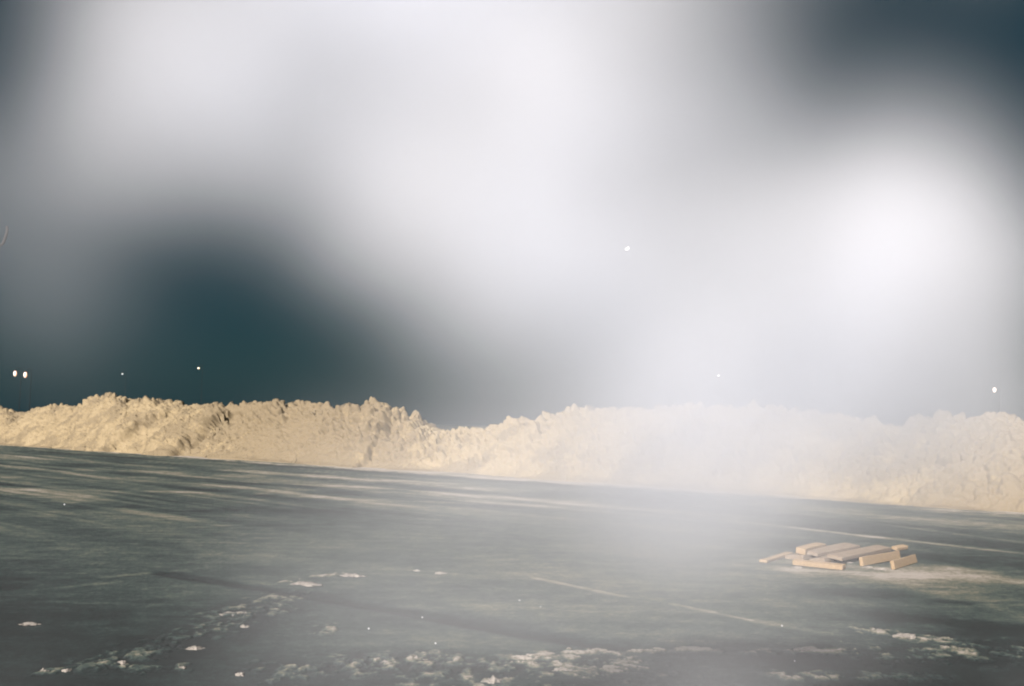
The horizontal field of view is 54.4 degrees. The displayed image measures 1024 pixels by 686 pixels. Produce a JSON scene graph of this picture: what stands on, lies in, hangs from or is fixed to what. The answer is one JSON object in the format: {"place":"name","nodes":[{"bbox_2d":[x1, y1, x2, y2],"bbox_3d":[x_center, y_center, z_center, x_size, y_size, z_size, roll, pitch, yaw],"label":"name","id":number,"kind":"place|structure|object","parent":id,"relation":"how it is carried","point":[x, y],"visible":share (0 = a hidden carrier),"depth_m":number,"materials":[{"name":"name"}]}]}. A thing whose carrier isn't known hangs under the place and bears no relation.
{"place":"outdoors","nodes":[
{"label":"outdoors","id":0,"kind":"place"},
{"bbox_2d":[0,425,1023,685],"bbox_3d":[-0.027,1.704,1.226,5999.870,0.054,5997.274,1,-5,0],"label":"ground","id":1,"kind":"structure","parent":0,"point":[148,569],"depth_m":10.17,"materials":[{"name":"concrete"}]},
{"bbox_2d":[0,226,8,246],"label":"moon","id":2,"kind":"object","parent":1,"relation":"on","point":[4,238],"visible":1,"depth_m":93.00,"materials":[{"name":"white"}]},
{"bbox_2d":[13,367,21,407],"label":"street lamp","id":3,"kind":"object","parent":1,"relation":"on","point":[15,373],"visible":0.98,"depth_m":149.87,"materials":[{"name":"paint"}]},
{"bbox_2d":[24,368,31,410],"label":"street lamp","id":4,"kind":"object","parent":1,"relation":"on","point":[25,374],"visible":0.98,"depth_m":149.84,"materials":[{"name":"paint"}]},
{"bbox_2d":[19,621,41,625],"bbox_3d":[-3.753,2.189,7.756,0.185,0.025,0.128,-2,-5,27],"label":"snow clump","id":5,"kind":"object","parent":1,"relation":"on","point":[30,623],"visible":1,"depth_m":7.75,"materials":[{"name":"white snow"}]},
{"bbox_2d":[186,645,204,649],"bbox_3d":[-2.230,2.149,7.009,0.119,0.029,0.120,-2,-6,35],"label":"snow clump","id":6,"kind":"object","parent":1,"relation":"on","point":[194,647],"visible":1,"depth_m":7.00,"materials":[{"name":"white snow"}]},
{"bbox_2d":[220,611,246,615],"bbox_3d":[-2.281,2.249,8.268,0.308,0.035,0.244,4,-5,-29],"label":"snow clump","id":7,"kind":"object","parent":1,"relation":"on","point":[233,612],"visible":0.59,"depth_m":8.28,"materials":[{"name":"white snow"}]},
{"bbox_2d":[235,672,244,675],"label":"snow clump","id":8,"kind":"object","parent":1,"relation":"on","point":[240,674],"visible":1,"depth_m":6.29,"materials":[{"name":"white snow"}]},
{"bbox_2d":[291,581,322,586],"bbox_3d":[-2.030,2.388,9.883,0.373,0.035,0.229,-1,-5,22],"label":"snow clump","id":9,"kind":"object","parent":1,"relation":"on","point":[307,584],"visible":1,"depth_m":9.84,"materials":[{"name":"white snow"}]},
{"bbox_2d":[340,573,368,576],"bbox_3d":[-1.669,2.442,10.471,0.304,0.037,0.204,-2,-6,35],"label":"snow clump","id":10,"kind":"object","parent":1,"relation":"on","point":[351,575],"visible":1,"depth_m":10.45,"materials":[{"name":"white snow"}]},
{"bbox_2d":[481,675,502,683],"bbox_3d":[-0.120,2.111,6.246,0.127,0.047,0.129,-1,-5,23],"label":"snow clump","id":11,"kind":"object","parent":1,"relation":"on","point":[493,679],"visible":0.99,"depth_m":6.22,"materials":[{"name":"white snow"}]},
{"bbox_2d":[0,392,1023,513],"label":"snow bank","id":12,"kind":"structure","parent":1,"relation":"on","point":[940,458],"depth_m":29.66,"materials":[{"name":"white snow"}]},
{"bbox_2d":[552,667,572,670],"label":"snow clump","id":13,"kind":"object","parent":1,"relation":"on","point":[560,668],"visible":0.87,"depth_m":6.54,"materials":[{"name":"white snow"}]},
{"bbox_2d":[759,552,792,562],"bbox_3d":[3.292,2.664,12.392,0.102,0.043,0.916,-2,-6,35],"label":"wooden board","id":14,"kind":"object","parent":1,"relation":"on","point":[774,557],"visible":0.94,"depth_m":12.27,"materials":[{"name":"brown wood"}]},
{"bbox_2d":[785,553,824,559],"bbox_3d":[3.806,2.688,12.661,0.852,0.107,0.266,6,-7,-44],"label":"wooden board","id":15,"kind":"object","parent":1,"relation":"on","point":[798,556],"visible":0.38,"depth_m":12.37,"materials":[{"name":"brown wood"}]},
{"bbox_2d":[793,646,821,651],"bbox_3d":[2.184,2.240,7.239,0.271,0.028,0.273,5,-6,-39],"label":"snow clump","id":16,"kind":"object","parent":1,"relation":"on","point":[806,648],"visible":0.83,"depth_m":7.31,"materials":[{"name":"white snow"}]},
{"bbox_2d":[792,559,845,569],"bbox_3d":[3.591,2.593,11.664,0.599,0.073,0.106,-2,-6,33],"label":"wooden board","id":17,"kind":"object","parent":1,"relation":"on","point":[817,564],"visible":1,"depth_m":11.63,"materials":[{"name":"brown wood"}]},
{"bbox_2d":[809,555,836,561],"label":"wooden board","id":18,"kind":"object","parent":1,"relation":"on","point":[825,558],"visible":0.37,"depth_m":12.13,"materials":[{"name":"brown wood"}]},
{"bbox_2d":[807,542,859,556],"bbox_3d":[4.090,2.638,12.735,1.064,0.085,0.224,5,-6,-43],"label":"wooden board","id":19,"kind":"object","parent":18,"relation":"on","point":[833,548],"visible":0.77,"depth_m":12.68,"materials":[{"name":"brown wood"}]},
{"bbox_2d":[796,542,825,554],"bbox_3d":[3.792,2.606,12.628,0.138,0.099,0.615,-3,-6,41],"label":"wooden board","id":20,"kind":"object","parent":19,"relation":"on","point":[803,549],"visible":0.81,"depth_m":12.51,"materials":[{"name":"brown wood"}]},
{"bbox_2d":[827,545,890,560],"bbox_3d":[4.373,2.631,12.505,1.300,0.089,0.205,5,-7,-44],"label":"wooden board","id":21,"kind":"object","parent":18,"relation":"on","point":[857,553],"visible":0.94,"depth_m":12.40,"materials":[{"name":"brown wood"}]},
{"bbox_2d":[859,551,900,565],"bbox_3d":[4.505,2.632,12.176,0.940,0.119,0.062,5,-6,-42],"label":"wooden board","id":22,"kind":"object","parent":1,"relation":"on","point":[877,558],"visible":0.91,"depth_m":12.11,"materials":[{"name":"brown wood"}]},
{"bbox_2d":[891,544,907,550],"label":"wooden board","id":23,"kind":"object","parent":1,"relation":"on","point":[900,547],"visible":1,"depth_m":13.46,"materials":[{"name":"brown wood"}]},
{"bbox_2d":[890,554,916,569],"bbox_3d":[4.703,2.627,11.948,0.066,0.108,0.842,-3,-6,39],"label":"wooden board","id":24,"kind":"object","parent":1,"relation":"on","point":[903,562],"visible":1,"depth_m":11.88,"materials":[{"name":"brown wood"}]},
{"bbox_2d":[892,633,915,638],"bbox_3d":[3.079,2.297,7.798,0.183,0.035,0.182,-2,-6,33],"label":"snow clump","id":25,"kind":"object","parent":1,"relation":"on","point":[909,636],"visible":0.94,"depth_m":7.79,"materials":[{"name":"white snow"}]},
{"bbox_2d":[993,384,1000,411],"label":"street lamp","id":26,"kind":"object","parent":1,"relation":"on","point":[994,389],"visible":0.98,"depth_m":159.84,"materials":[{"name":"paint"}]},
{"bbox_2d":[0,0,1023,426],"label":"sky","id":27,"kind":"structure","parent":0,"point":[433,208],"materials":[{"name":"white"}]}
]}

